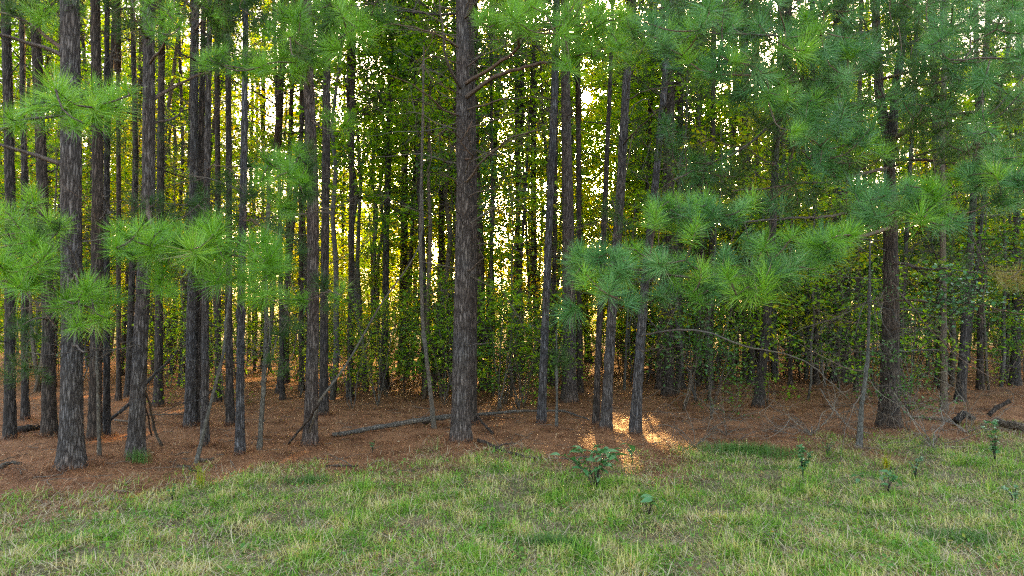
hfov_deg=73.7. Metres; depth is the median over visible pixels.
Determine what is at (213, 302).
young tree
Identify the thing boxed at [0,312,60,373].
shrub
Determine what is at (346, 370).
shrub
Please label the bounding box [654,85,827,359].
leafy tree
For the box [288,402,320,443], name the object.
leaning pole
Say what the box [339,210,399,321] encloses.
broadleaf tree
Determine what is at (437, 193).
pine tree
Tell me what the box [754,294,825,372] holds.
shrub
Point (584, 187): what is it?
broadleaf tree
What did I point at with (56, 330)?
pine tree
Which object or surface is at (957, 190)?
young tree
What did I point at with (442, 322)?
shrub
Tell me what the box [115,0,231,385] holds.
pine tree
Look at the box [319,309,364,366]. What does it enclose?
shrub
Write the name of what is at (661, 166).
leafy tree
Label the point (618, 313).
young tree
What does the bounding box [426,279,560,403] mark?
shrub
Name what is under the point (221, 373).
shrub
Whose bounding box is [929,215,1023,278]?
pine branch
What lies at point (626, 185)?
leafy tree
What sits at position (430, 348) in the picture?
shrub
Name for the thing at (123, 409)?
leaning pole
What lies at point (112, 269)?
pine tree
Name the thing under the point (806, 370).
leafy tree
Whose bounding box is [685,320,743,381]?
shrub
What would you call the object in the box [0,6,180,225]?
broadleaf tree
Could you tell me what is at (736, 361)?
broadleaf tree
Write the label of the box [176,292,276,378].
shrub
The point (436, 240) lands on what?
leafy tree
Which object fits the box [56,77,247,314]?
leafy tree
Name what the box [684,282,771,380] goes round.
shrub
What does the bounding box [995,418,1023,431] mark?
fallen log
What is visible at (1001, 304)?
young tree
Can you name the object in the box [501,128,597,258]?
broadleaf tree
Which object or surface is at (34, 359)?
leafy tree
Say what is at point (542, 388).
pine tree
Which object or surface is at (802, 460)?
seedling
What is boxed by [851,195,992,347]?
broadleaf tree
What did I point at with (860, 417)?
sapling
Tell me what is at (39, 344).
shrub
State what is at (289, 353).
shrub
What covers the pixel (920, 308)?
young tree
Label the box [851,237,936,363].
young tree
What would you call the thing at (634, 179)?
leafy tree
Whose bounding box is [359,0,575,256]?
broadleaf tree
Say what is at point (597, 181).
leafy tree
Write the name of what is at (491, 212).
pine tree
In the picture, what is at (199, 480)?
weed
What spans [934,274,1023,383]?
shrub
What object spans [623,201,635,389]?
sapling
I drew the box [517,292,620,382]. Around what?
shrub
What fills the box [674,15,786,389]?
pine tree
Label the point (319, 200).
broadleaf tree
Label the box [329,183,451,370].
young tree
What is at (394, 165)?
broadleaf tree
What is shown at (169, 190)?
pine tree
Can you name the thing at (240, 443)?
pine tree
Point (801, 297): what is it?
young tree
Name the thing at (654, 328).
shrub
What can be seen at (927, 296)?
young tree
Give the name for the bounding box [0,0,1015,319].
sky
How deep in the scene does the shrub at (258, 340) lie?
22.47 m
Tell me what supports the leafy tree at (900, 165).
on the ground at (398, 433)
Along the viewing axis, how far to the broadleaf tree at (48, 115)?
24.79 m
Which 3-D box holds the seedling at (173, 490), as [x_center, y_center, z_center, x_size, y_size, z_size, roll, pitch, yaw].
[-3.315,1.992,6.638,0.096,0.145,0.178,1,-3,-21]
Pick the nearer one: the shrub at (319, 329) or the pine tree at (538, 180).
the shrub at (319, 329)
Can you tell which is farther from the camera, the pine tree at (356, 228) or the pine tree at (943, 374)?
the pine tree at (356, 228)
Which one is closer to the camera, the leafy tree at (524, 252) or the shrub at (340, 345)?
the shrub at (340, 345)
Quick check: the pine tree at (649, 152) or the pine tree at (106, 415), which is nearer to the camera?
the pine tree at (106, 415)
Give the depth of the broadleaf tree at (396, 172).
25.97 m
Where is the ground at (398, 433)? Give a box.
[0,321,1023,575]
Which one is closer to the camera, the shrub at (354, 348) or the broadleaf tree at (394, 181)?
the shrub at (354, 348)
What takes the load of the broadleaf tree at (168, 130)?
on the ground at (398, 433)
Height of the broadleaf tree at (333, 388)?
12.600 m
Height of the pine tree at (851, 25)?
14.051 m
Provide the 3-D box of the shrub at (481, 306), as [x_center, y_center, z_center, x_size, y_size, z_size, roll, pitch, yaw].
[-1.054,1.046,14.746,3.606,2.902,2.594,1,-3,-16]
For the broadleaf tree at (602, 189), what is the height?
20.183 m
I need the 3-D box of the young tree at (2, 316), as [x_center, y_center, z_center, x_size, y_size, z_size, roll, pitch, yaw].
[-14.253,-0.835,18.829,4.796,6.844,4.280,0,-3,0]
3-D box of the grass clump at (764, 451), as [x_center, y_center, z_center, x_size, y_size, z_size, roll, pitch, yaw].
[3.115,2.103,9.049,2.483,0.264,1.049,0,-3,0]
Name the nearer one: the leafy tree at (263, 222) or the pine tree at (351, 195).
the pine tree at (351, 195)
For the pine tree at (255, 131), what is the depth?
35.45 m
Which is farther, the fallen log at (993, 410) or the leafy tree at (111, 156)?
the leafy tree at (111, 156)
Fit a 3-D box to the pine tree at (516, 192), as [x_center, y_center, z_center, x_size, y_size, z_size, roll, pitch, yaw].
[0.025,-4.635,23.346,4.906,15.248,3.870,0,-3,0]
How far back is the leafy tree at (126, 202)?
24.48 m
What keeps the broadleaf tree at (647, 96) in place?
on the ground at (398, 433)
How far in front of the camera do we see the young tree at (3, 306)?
22.90 m
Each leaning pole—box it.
[111,345,183,420]
[144,387,162,446]
[146,409,151,435]
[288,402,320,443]
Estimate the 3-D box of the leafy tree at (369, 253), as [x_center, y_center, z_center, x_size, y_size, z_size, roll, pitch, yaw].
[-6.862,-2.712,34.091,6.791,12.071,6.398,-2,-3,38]
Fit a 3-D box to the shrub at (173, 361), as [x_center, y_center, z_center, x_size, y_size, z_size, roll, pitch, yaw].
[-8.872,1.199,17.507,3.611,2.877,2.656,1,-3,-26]
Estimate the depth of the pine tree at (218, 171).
15.15 m
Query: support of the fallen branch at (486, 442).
on the pine straw
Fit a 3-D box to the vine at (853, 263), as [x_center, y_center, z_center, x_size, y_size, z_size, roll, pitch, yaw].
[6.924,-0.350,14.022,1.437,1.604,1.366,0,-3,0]
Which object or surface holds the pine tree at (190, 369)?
on the ground at (398, 433)
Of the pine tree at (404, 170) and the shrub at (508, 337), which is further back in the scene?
the pine tree at (404, 170)
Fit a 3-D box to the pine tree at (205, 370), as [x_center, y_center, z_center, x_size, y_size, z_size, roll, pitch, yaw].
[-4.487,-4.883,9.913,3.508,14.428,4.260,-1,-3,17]
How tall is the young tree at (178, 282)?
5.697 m
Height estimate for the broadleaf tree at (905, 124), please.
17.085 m
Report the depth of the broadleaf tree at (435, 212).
32.21 m
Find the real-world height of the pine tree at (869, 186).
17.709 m
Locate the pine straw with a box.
[0,368,1023,575]
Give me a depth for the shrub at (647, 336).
20.51 m
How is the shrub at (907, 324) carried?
on the ground at (398, 433)
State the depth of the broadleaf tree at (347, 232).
44.71 m
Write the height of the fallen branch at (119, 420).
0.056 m
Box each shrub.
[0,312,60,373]
[0,312,88,374]
[0,322,89,362]
[18,296,121,370]
[35,295,126,385]
[110,279,234,388]
[113,322,185,388]
[147,300,253,405]
[148,303,211,369]
[162,311,272,404]
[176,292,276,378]
[209,305,277,373]
[214,289,306,382]
[221,303,278,367]
[234,311,298,371]
[236,285,333,379]
[258,318,319,377]
[259,304,332,356]
[260,319,354,396]
[276,319,367,391]
[287,306,415,408]
[289,300,363,374]
[291,316,369,381]
[305,290,447,405]
[319,292,396,374]
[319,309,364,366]
[319,316,379,381]
[328,305,404,385]
[328,306,418,391]
[332,299,401,386]
[337,294,436,396]
[367,286,493,394]
[377,268,535,390]
[377,285,509,396]
[378,259,511,389]
[378,307,449,373]
[378,328,420,390]
[381,277,487,380]
[383,288,508,394]
[388,297,482,396]
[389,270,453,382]
[392,289,451,379]
[392,319,487,404]
[403,289,492,363]
[409,319,453,396]
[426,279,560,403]
[437,279,570,410]
[477,285,602,408]
[477,286,551,395]
[477,312,579,408]
[477,321,554,405]
[486,286,560,380]
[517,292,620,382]
[518,313,585,382]
[560,325,603,369]
[591,305,655,370]
[615,285,695,378]
[616,316,655,365]
[618,259,763,402]
[621,311,684,374]
[623,300,674,352]
[627,325,674,383]
[630,294,718,363]
[645,295,751,410]
[645,297,757,387]
[646,317,694,366]
[670,320,777,417]
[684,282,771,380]
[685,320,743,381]
[699,284,818,406]
[714,310,758,374]
[754,290,826,376]
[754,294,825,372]
[769,301,825,370]
[769,308,835,378]
[778,280,957,398]
[795,301,875,382]
[796,243,1006,411]
[820,295,950,393]
[840,311,970,400]
[844,339,973,431]
[852,291,933,356]
[907,322,948,372]
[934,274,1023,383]
[956,289,1023,373]
[956,313,1023,378]
[970,283,1023,362]
[978,314,1023,387]
[996,295,1023,361]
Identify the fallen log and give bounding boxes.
[17,424,39,432]
[332,410,450,436]
[986,399,1011,416]
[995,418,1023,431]
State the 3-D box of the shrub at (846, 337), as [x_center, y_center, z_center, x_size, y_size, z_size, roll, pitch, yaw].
[7.682,1.153,15.001,3.417,2.723,2.514,-1,-3,22]
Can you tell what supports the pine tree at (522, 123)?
on the ground at (398, 433)
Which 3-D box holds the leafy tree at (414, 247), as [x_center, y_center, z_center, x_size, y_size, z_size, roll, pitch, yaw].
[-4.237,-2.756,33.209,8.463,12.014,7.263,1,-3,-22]
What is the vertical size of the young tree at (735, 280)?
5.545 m
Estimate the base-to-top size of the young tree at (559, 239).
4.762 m
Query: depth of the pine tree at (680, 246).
17.68 m
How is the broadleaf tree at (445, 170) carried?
on the ground at (398, 433)
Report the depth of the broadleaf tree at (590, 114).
28.83 m
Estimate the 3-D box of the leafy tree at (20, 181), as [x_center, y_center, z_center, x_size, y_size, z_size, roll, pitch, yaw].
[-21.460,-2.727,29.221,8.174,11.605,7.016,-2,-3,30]
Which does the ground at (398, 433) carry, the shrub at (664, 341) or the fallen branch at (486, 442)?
the shrub at (664, 341)
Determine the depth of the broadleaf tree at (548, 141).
39.98 m
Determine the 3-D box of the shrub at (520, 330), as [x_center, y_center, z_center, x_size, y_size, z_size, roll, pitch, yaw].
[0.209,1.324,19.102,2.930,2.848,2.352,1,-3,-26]
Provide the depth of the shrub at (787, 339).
20.89 m
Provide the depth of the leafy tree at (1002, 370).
18.00 m
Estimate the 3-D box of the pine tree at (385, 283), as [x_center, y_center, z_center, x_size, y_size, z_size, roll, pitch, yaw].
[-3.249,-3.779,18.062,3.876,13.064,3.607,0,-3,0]
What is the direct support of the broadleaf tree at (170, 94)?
on the ground at (398, 433)
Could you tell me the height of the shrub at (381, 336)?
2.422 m
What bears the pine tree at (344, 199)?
on the ground at (398, 433)
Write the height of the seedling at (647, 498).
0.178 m
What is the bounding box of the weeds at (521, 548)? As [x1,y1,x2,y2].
[2,421,1023,575]
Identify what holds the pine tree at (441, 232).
on the ground at (398, 433)
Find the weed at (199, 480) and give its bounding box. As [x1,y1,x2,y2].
[185,462,210,488]
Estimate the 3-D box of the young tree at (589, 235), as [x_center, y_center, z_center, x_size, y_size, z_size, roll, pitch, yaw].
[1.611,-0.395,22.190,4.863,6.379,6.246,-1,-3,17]
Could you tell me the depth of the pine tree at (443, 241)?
23.75 m
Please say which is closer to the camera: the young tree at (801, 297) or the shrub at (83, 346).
the shrub at (83, 346)
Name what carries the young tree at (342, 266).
on the ground at (398, 433)
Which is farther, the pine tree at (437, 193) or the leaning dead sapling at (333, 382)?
the pine tree at (437, 193)
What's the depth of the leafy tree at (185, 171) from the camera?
31.09 m
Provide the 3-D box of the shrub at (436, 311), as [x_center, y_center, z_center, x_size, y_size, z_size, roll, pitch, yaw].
[-1.197,0.889,14.604,3.423,3.187,2.686,2,-3,-36]
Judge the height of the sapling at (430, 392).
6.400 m
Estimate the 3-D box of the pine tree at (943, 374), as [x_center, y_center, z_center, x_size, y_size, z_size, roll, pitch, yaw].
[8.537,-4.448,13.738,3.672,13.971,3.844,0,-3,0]
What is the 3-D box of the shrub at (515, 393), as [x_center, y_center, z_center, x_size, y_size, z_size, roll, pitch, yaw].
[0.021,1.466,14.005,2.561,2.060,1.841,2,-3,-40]
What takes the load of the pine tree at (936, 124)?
on the ground at (398, 433)
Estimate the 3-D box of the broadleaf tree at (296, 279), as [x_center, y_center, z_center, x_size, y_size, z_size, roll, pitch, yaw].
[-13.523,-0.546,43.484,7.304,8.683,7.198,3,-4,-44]
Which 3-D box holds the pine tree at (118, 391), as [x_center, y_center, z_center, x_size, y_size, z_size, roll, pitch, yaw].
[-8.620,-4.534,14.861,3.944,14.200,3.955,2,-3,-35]
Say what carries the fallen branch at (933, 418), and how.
on the ground at (398, 433)
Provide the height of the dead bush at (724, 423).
2.332 m
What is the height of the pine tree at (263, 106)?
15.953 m
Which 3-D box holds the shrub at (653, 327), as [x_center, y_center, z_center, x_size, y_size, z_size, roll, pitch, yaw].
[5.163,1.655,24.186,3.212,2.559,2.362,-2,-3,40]
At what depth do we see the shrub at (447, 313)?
15.07 m
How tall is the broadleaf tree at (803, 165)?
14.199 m
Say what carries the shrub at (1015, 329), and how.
on the ground at (398, 433)
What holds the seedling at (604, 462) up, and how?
on the ground at (398, 433)
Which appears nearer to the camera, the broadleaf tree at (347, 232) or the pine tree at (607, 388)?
the pine tree at (607, 388)
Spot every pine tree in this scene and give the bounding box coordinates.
[0,0,59,439]
[0,0,136,436]
[0,0,218,470]
[0,0,296,427]
[0,3,86,302]
[0,4,115,386]
[0,4,123,419]
[0,45,144,328]
[0,78,26,354]
[1,0,185,440]
[2,0,103,348]
[2,0,201,436]
[13,28,53,361]
[28,1,135,296]
[45,0,265,406]
[47,0,299,458]
[50,0,217,400]
[80,0,156,235]
[81,0,225,396]
[82,0,184,375]
[82,0,186,332]
[87,1,305,423]
[89,0,294,445]
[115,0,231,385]
[116,0,314,401]
[122,0,427,399]
[122,24,189,357]
[123,32,187,338]
[126,0,302,425]
[129,2,224,374]
[156,0,382,454]
[168,0,268,305]
[189,0,404,446]
[211,0,320,367]
[211,0,348,383]
[221,24,294,359]
[232,0,454,415]
[232,1,366,390]
[234,10,388,393]
[237,46,289,351]
[314,0,452,389]
[317,1,399,334]
[320,51,370,352]
[330,60,370,312]
[341,0,653,442]
[342,0,421,399]
[342,0,506,394]
[360,90,396,346]
[363,16,441,373]
[366,0,572,424]
[373,1,497,377]
[388,0,540,390]
[405,2,489,370]
[408,0,488,344]
[410,5,452,368]
[424,121,507,368]
[433,0,557,391]
[443,0,586,363]
[453,23,560,371]
[475,0,655,402]
[481,19,561,382]
[482,0,574,370]
[484,0,638,423]
[487,41,585,368]
[500,71,546,269]
[502,45,558,358]
[514,0,662,392]
[523,7,601,321]
[525,1,665,425]
[530,0,595,386]
[543,0,1023,428]
[546,0,743,396]
[547,59,618,362]
[561,0,697,428]
[582,0,704,380]
[583,57,684,354]
[593,0,761,388]
[610,1,707,388]
[612,0,850,433]
[617,0,903,407]
[648,0,817,379]
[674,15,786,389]
[676,0,751,372]
[695,0,815,384]
[702,0,867,386]
[704,84,737,321]
[706,36,769,367]
[719,2,793,366]
[740,0,937,383]
[764,0,886,384]
[802,1,968,391]
[832,0,901,363]
[836,1,1004,393]
[846,0,1022,412]
[856,0,1023,389]
[864,3,994,374]
[885,2,992,370]
[888,39,975,383]
[901,20,940,355]
[906,7,1023,401]
[909,1,1023,389]
[910,0,1023,213]
[918,35,1023,387]
[951,22,1023,385]
[966,17,1021,379]
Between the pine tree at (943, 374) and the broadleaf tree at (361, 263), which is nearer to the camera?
the pine tree at (943, 374)
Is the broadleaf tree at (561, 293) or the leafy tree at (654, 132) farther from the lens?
the broadleaf tree at (561, 293)
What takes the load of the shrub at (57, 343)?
on the ground at (398, 433)
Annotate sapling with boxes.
[0,264,164,455]
[120,258,324,463]
[216,155,372,449]
[308,190,423,432]
[360,46,524,428]
[532,330,575,426]
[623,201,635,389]
[778,238,967,466]
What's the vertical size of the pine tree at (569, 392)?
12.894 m
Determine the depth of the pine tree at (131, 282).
15.69 m
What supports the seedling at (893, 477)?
on the ground at (398, 433)
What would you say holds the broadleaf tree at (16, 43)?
on the ground at (398, 433)
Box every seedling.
[167,483,176,499]
[550,443,634,487]
[640,494,666,514]
[796,444,814,477]
[821,441,834,453]
[847,472,868,483]
[879,469,901,491]
[907,456,925,477]
[980,419,1000,459]
[1001,485,1021,502]
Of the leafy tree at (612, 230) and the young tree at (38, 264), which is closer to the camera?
the young tree at (38, 264)
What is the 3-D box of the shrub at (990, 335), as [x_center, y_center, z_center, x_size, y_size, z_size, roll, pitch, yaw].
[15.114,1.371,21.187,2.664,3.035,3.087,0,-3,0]
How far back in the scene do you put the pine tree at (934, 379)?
18.95 m
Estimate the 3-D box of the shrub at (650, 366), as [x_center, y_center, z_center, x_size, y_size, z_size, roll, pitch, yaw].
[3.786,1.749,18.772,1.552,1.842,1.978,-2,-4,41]
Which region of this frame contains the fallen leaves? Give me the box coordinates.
[1,368,1023,532]
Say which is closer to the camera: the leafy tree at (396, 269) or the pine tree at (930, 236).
the pine tree at (930, 236)
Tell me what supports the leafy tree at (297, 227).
on the ground at (398, 433)
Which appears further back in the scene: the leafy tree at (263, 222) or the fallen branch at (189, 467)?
the leafy tree at (263, 222)
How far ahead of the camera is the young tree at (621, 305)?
26.36 m
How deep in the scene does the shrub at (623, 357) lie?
23.66 m
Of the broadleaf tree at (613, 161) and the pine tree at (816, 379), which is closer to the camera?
the pine tree at (816, 379)
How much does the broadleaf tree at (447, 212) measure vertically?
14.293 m
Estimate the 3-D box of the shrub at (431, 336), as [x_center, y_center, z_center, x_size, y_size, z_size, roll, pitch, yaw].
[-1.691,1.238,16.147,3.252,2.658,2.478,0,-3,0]
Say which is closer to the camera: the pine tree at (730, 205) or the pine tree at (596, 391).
the pine tree at (596, 391)
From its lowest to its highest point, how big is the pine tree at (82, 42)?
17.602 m
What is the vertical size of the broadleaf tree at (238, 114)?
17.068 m
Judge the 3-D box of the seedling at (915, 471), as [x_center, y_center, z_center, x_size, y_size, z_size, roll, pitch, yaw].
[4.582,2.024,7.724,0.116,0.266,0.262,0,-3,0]
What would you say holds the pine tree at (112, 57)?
on the ground at (398, 433)
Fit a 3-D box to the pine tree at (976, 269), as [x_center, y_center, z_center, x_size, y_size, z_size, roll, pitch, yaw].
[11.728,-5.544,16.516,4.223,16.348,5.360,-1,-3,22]
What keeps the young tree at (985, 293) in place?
on the ground at (398, 433)
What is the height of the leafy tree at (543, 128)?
12.646 m
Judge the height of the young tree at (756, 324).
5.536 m
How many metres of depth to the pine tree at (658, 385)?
17.53 m
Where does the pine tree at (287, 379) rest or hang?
on the ground at (398, 433)
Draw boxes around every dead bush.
[598,307,776,441]
[626,350,843,452]
[714,348,867,443]
[813,364,1023,455]
[849,347,1023,435]
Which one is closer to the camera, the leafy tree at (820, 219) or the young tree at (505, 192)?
the young tree at (505, 192)
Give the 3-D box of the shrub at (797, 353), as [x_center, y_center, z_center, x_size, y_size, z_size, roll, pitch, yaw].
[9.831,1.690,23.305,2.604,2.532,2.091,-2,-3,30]
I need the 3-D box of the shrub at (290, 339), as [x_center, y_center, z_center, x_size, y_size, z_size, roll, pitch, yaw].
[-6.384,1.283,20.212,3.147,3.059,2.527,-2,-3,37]
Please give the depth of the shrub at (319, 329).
20.02 m
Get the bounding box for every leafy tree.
[0,0,139,391]
[0,25,141,365]
[0,54,130,392]
[0,121,59,294]
[2,166,124,275]
[55,77,214,361]
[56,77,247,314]
[56,143,163,310]
[82,112,185,363]
[84,189,129,304]
[111,128,251,362]
[125,130,238,299]
[138,82,347,371]
[186,41,373,383]
[211,120,343,372]
[225,79,348,348]
[232,103,367,350]
[233,184,364,294]
[282,75,452,360]
[319,144,437,346]
[320,140,398,344]
[354,110,504,340]
[356,82,518,375]
[357,65,582,338]
[362,222,436,347]
[382,126,512,293]
[388,2,659,376]
[389,36,559,365]
[433,124,539,342]
[451,147,559,356]
[483,91,626,337]
[484,158,556,341]
[495,190,558,323]
[532,0,819,394]
[537,1,803,386]
[537,123,637,338]
[542,113,685,351]
[558,92,660,334]
[574,41,804,379]
[574,111,717,372]
[583,106,729,294]
[587,67,740,328]
[587,182,683,323]
[594,79,740,289]
[627,86,801,380]
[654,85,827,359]
[707,1,960,379]
[738,0,963,291]
[740,149,881,363]
[767,136,880,313]
[770,122,900,376]
[801,0,1023,386]
[829,120,957,361]
[851,81,1023,382]
[864,80,1011,362]
[897,35,1023,386]
[906,95,1023,381]
[914,126,1023,357]
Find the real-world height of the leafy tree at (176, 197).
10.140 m
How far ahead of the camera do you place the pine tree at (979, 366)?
17.35 m
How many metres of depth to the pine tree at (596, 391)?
11.61 m
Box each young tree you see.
[0,157,53,324]
[0,164,112,344]
[0,192,59,357]
[0,199,40,326]
[0,213,40,343]
[0,224,86,346]
[53,153,186,365]
[57,180,179,367]
[58,118,291,387]
[132,106,343,346]
[148,208,233,356]
[163,182,260,323]
[182,178,298,358]
[221,236,297,357]
[234,252,298,338]
[294,237,380,341]
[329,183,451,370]
[330,244,435,375]
[398,117,625,395]
[431,214,541,323]
[484,229,532,354]
[485,183,630,361]
[519,232,617,351]
[520,225,635,354]
[550,173,732,382]
[558,237,654,369]
[575,218,656,370]
[583,247,647,352]
[585,228,691,363]
[593,217,657,356]
[618,96,847,400]
[647,167,823,376]
[683,223,820,346]
[685,152,997,399]
[690,202,830,347]
[701,158,871,377]
[706,228,757,352]
[708,171,829,367]
[715,208,809,376]
[720,118,951,389]
[733,205,828,338]
[735,177,936,385]
[784,220,853,367]
[795,201,922,331]
[824,198,962,379]
[831,218,955,385]
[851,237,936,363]
[852,250,921,361]
[860,211,1010,375]
[873,243,974,358]
[882,103,1023,389]
[898,178,1022,340]
[899,236,998,366]
[899,250,961,356]
[906,196,1023,381]
[910,195,1022,362]
[949,243,1021,358]
[972,216,1023,343]
[983,206,1023,308]
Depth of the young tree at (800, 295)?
15.71 m
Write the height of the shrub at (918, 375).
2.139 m
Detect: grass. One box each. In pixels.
[0,419,1023,575]
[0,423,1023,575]
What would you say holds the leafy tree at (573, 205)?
on the ground at (398, 433)
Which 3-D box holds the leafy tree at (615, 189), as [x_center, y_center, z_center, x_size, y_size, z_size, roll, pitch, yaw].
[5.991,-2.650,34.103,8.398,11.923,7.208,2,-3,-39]
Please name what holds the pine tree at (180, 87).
on the ground at (398, 433)
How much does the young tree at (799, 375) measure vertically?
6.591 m
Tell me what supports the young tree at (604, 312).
on the ground at (398, 433)
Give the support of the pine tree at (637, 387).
on the ground at (398, 433)
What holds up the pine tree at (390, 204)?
on the ground at (398, 433)
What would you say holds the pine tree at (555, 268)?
on the ground at (398, 433)
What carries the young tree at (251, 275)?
on the ground at (398, 433)
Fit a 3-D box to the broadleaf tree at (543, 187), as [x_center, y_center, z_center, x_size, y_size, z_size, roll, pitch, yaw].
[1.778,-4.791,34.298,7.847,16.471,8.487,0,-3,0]
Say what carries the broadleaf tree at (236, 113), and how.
on the ground at (398, 433)
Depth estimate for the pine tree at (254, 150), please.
30.03 m
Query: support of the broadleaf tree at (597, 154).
on the ground at (398, 433)
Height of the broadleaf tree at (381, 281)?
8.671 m
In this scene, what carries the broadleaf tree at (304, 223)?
on the ground at (398, 433)
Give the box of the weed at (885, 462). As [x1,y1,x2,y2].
[880,453,892,470]
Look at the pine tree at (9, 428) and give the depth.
10.07 m
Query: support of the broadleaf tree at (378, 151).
on the ground at (398, 433)
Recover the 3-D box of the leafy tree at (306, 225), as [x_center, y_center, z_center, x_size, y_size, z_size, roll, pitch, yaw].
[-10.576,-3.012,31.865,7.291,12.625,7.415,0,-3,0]
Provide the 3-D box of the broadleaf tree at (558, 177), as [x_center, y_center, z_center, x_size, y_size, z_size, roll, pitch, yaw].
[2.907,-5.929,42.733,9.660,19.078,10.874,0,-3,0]
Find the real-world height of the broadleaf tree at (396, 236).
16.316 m
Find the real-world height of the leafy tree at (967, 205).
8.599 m
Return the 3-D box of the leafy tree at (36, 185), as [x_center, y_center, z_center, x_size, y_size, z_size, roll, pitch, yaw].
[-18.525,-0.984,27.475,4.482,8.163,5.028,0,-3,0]
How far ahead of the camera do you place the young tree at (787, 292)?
22.59 m
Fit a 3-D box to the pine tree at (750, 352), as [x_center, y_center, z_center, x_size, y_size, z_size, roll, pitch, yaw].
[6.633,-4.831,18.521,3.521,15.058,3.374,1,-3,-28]
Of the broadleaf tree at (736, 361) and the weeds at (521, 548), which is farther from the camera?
the broadleaf tree at (736, 361)
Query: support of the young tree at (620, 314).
on the ground at (398, 433)
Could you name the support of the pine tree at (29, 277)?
on the ground at (398, 433)
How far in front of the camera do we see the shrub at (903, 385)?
10.49 m
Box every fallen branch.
[0,460,21,469]
[114,414,182,421]
[174,463,197,471]
[200,457,214,461]
[324,453,357,466]
[476,432,540,459]
[477,414,493,434]
[496,442,514,449]
[818,387,881,433]
[910,415,951,421]
[947,409,991,424]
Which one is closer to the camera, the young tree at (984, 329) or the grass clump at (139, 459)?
the grass clump at (139, 459)
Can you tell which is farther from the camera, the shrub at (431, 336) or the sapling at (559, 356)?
the shrub at (431, 336)
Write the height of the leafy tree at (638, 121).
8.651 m
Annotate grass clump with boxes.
[123,447,151,463]
[259,472,345,485]
[505,529,607,551]
[661,439,828,460]
[890,523,1022,549]
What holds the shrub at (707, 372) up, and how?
on the ground at (398, 433)
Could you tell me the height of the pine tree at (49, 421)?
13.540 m
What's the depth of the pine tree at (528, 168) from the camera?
34.15 m
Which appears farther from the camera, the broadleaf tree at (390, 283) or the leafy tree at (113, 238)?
the broadleaf tree at (390, 283)
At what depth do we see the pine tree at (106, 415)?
10.36 m
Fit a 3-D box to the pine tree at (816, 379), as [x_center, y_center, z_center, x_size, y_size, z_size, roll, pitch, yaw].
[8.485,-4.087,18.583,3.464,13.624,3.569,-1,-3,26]
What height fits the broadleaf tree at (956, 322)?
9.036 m
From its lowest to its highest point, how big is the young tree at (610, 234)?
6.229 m
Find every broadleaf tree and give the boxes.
[0,0,155,335]
[0,0,186,344]
[0,0,232,366]
[0,0,298,359]
[0,1,187,209]
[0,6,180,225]
[0,14,89,219]
[0,21,57,215]
[0,49,58,257]
[0,54,112,217]
[14,0,316,370]
[14,20,137,311]
[14,24,126,220]
[33,11,188,355]
[55,0,342,368]
[82,1,274,362]
[83,35,223,222]
[114,32,247,216]
[122,41,260,217]
[123,0,502,370]
[124,15,344,360]
[181,265,246,346]
[186,0,496,399]
[212,0,506,391]
[214,243,258,338]
[221,0,509,380]
[224,20,451,372]
[224,80,297,268]
[237,73,374,357]
[258,78,371,341]
[269,226,362,342]
[271,119,355,288]
[290,225,370,335]
[304,0,574,398]
[318,0,480,364]
[319,0,608,387]
[319,164,393,294]
[320,200,417,304]
[330,5,484,291]
[330,221,420,344]
[331,17,510,351]
[331,237,412,333]
[335,217,434,332]
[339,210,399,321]
[341,1,536,360]
[341,92,435,345]
[355,1,607,327]
[357,93,437,335]
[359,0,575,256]
[368,95,510,264]
[370,22,507,260]
[390,35,543,364]
[409,90,539,302]
[438,0,738,367]
[482,3,634,366]
[485,49,615,329]
[485,248,542,337]
[486,99,597,251]
[487,8,604,304]
[493,42,599,339]
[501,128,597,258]
[501,254,559,335]
[512,64,631,248]
[523,251,595,334]
[529,34,726,357]
[534,0,839,379]
[536,7,628,353]
[536,66,674,306]
[544,1,657,347]
[557,63,662,354]
[557,69,637,303]
[560,0,768,241]
[571,0,941,379]
[573,59,695,362]
[600,0,896,363]
[604,0,827,309]
[628,10,826,262]
[630,1,931,369]
[723,8,898,361]
[757,0,1016,374]
[763,13,930,243]
[787,6,958,359]
[826,22,990,235]
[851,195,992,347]
[856,6,995,285]
[864,33,1001,352]
[871,9,1023,205]
[912,217,1010,348]
[914,1,1014,310]
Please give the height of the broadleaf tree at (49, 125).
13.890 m
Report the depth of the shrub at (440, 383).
14.06 m
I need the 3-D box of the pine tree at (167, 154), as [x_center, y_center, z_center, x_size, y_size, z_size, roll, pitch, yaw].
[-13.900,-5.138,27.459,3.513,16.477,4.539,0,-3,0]
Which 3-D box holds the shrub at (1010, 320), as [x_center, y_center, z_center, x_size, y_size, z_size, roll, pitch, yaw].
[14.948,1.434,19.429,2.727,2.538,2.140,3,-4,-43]
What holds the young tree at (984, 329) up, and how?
on the ground at (398, 433)
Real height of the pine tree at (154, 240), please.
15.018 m
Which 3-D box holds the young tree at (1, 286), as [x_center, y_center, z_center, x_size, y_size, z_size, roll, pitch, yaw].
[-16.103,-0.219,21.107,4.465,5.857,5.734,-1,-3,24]
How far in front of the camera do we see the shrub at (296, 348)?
15.12 m
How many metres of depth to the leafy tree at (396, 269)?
38.90 m
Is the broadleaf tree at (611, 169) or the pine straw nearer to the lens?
the pine straw
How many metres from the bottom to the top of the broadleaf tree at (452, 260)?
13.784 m

